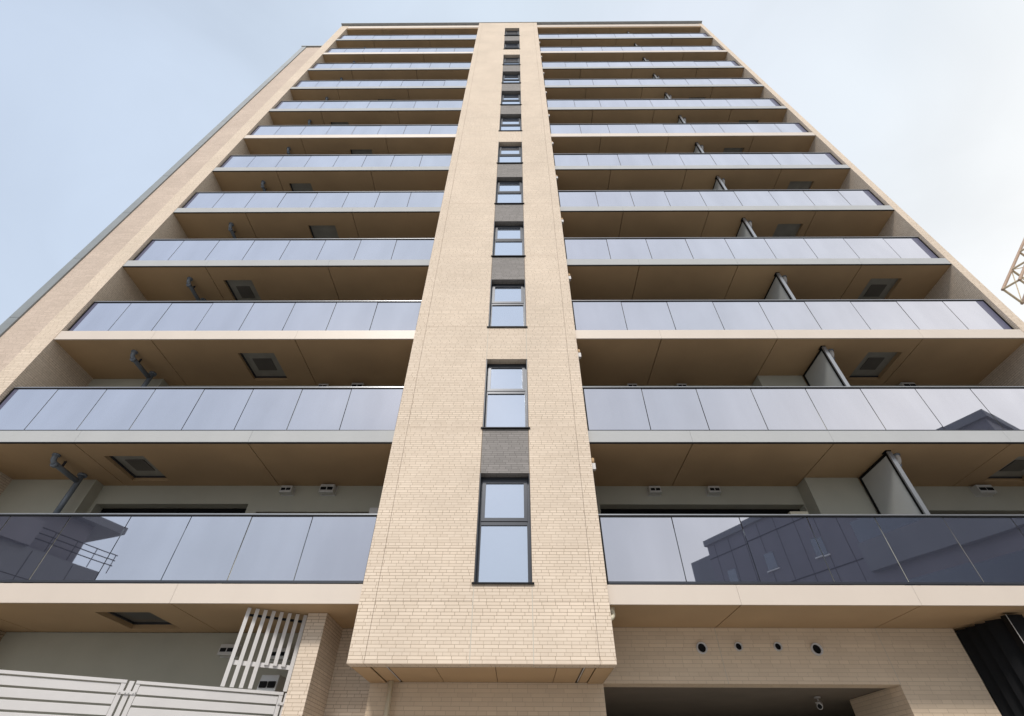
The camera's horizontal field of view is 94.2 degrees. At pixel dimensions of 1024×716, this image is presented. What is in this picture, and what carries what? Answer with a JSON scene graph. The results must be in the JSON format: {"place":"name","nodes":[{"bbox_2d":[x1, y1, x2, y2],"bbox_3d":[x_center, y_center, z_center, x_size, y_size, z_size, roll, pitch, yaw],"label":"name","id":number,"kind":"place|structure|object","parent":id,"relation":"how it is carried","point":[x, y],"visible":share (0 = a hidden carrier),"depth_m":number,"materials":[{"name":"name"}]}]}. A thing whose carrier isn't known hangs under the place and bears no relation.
{"place":"outdoors","nodes":[
{"label":"outdoors","id":0,"kind":"place"},
{"bbox_2d":[0,0,1023,324],"label":"sky","id":1,"kind":"structure","parent":0,"point":[99,99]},
{"bbox_3d":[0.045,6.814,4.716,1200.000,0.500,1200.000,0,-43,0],"label":"ground","id":2,"kind":"structure","parent":0,"visible":0},
{"bbox_2d":[0,670,286,715],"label":"slat fence","id":3,"kind":"object","parent":2,"relation":"on","point":[112,700],"visible":0.86,"depth_m":6.37,"materials":[{"name":"white metal"}]},
{"bbox_2d":[0,21,1023,715],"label":"apartment building","id":4,"kind":"structure","parent":2,"relation":"on","point":[564,369],"depth_m":10.52,"materials":[{"name":"beige tile"}]},
{"bbox_2d":[95,508,245,583],"bbox_3d":[-7.547,4.255,9.989,3.400,2.264,0.100,0,-43,0],"label":"patio door","id":5,"kind":"structure","parent":4,"relation":"in","point":[105,510],"depth_m":10.70,"materials":[{"name":"black metal"}]},
{"bbox_2d":[220,608,307,691],"bbox_3d":[-3.831,4.539,7.425,0.926,1.050,0.051,20,-47,-20],"label":"slatted screen","id":6,"kind":"object","parent":4,"relation":"attached to","point":[240,662],"visible":1,"depth_m":7.41,"materials":[{"name":"white metal"}]},
{"bbox_2d":[294,518,312,578],"bbox_3d":[-4.317,4.317,9.902,2.600,2.084,0.100,0,-43,0],"label":"patio door","id":7,"kind":"structure","parent":4,"relation":"in","point":[312,518],"depth_m":10.11,"materials":[{"name":"black metal"}]},
{"bbox_2d":[472,473,533,584],"bbox_3d":[-0.139,2.980,8.353,0.995,2.185,0.375,0,-43,0],"label":"window","id":8,"kind":"structure","parent":4,"relation":"in","point":[503,543],"depth_m":8.32,"materials":[{"name":"clear glass"}]},
{"bbox_2d":[481,359,529,428],"bbox_3d":[-0.125,0.829,10.367,0.995,2.130,0.375,0,-43,0],"label":"window","id":9,"kind":"structure","parent":4,"relation":"in","point":[506,392],"depth_m":10.38,"materials":[{"name":"clear glass"}]},
{"bbox_2d":[487,280,527,327],"bbox_3d":[-0.112,-1.341,12.399,0.995,2.130,0.375,0,-43,0],"label":"window","id":10,"kind":"structure","parent":4,"relation":"in","point":[507,309],"depth_m":12.44,"materials":[{"name":"clear glass"}]},
{"bbox_2d":[491,221,525,256],"bbox_3d":[-0.099,-3.512,14.432,0.995,2.130,0.375,0,-43,0],"label":"window","id":11,"kind":"structure","parent":4,"relation":"in","point":[508,241],"depth_m":14.51,"materials":[{"name":"clear glass"}]},
{"bbox_2d":[494,177,523,203],"bbox_3d":[-0.086,-5.683,16.465,0.995,2.130,0.375,0,-43,0],"label":"window","id":12,"kind":"structure","parent":4,"relation":"in","point":[507,192],"depth_m":16.54,"materials":[{"name":"clear glass"}]},
{"bbox_2d":[497,144,522,163],"bbox_3d":[-0.072,-7.854,18.498,0.995,2.130,0.375,0,-43,0],"label":"window","id":13,"kind":"structure","parent":4,"relation":"in","point":[506,154],"depth_m":18.58,"materials":[{"name":"clear glass"}]},
{"bbox_2d":[498,114,521,130],"bbox_3d":[-0.059,-10.024,20.531,0.995,2.130,0.375,0,-43,0],"label":"window","id":14,"kind":"structure","parent":4,"relation":"in","point":[506,124],"depth_m":20.64,"materials":[{"name":"clear glass"}]},
{"bbox_2d":[500,91,521,104],"bbox_3d":[-0.046,-12.195,22.564,0.995,2.130,0.375,0,-43,0],"label":"window","id":15,"kind":"structure","parent":4,"relation":"in","point":[506,99],"depth_m":22.70,"materials":[{"name":"clear glass"}]},
{"bbox_2d":[501,75,520,83],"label":"window","id":16,"kind":"structure","parent":4,"relation":"in","point":[506,79],"depth_m":24.70,"materials":[{"name":"clear glass"}]},
{"bbox_2d":[502,58,520,64],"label":"window","id":17,"kind":"structure","parent":4,"relation":"in","point":[506,61],"depth_m":26.87,"materials":[{"name":"clear glass"}]},
{"bbox_2d":[504,41,519,48],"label":"window","id":18,"kind":"structure","parent":4,"relation":"in","point":[506,46],"depth_m":28.90,"materials":[{"name":"clear glass"}]},
{"bbox_2d":[504,31,519,35],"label":"window","id":19,"kind":"structure","parent":4,"relation":"in","point":[507,33],"depth_m":30.97,"materials":[{"name":"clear glass"}]},
{"bbox_2d":[644,403,709,429],"bbox_3d":[4.186,2.070,11.930,4.480,2.264,0.100,0,-43,0],"label":"patio door","id":20,"kind":"structure","parent":4,"relation":"in","point":[644,403],"depth_m":12.43,"materials":[{"name":"black metal"}]},
{"bbox_2d":[600,509,799,581],"bbox_3d":[4.173,4.241,9.897,4.480,2.264,0.100,0,-43,0],"label":"patio door","id":21,"kind":"structure","parent":4,"relation":"in","point":[603,511],"depth_m":10.61,"materials":[{"name":"black metal"}]},
{"bbox_2d":[814,696,822,709],"bbox_3d":[5.609,6.311,8.692,0.109,0.209,0.263,-24,-48,24],"label":"security camera","id":22,"kind":"object","parent":4,"relation":"attached to","point":[819,703],"visible":1,"depth_m":8.61,"materials":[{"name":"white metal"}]},
{"bbox_2d":[946,519,1023,585],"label":"patio door","id":23,"kind":"structure","parent":4,"relation":"in","point":[1011,519],"depth_m":9.54,"materials":[{"name":"black metal"}]},
{"bbox_2d":[956,614,1023,715],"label":"louvre screen","id":24,"kind":"object","parent":2,"relation":"on","point":[994,649],"visible":1,"depth_m":7.66,"materials":[{"name":"black metal"}]},
{"bbox_2d":[1001,238,1023,304],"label":"tower crane","id":25,"kind":"object","parent":2,"relation":"on","point":[1012,271],"visible":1,"depth_m":60.83,"materials":[{"name":"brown metal"}]}
]}

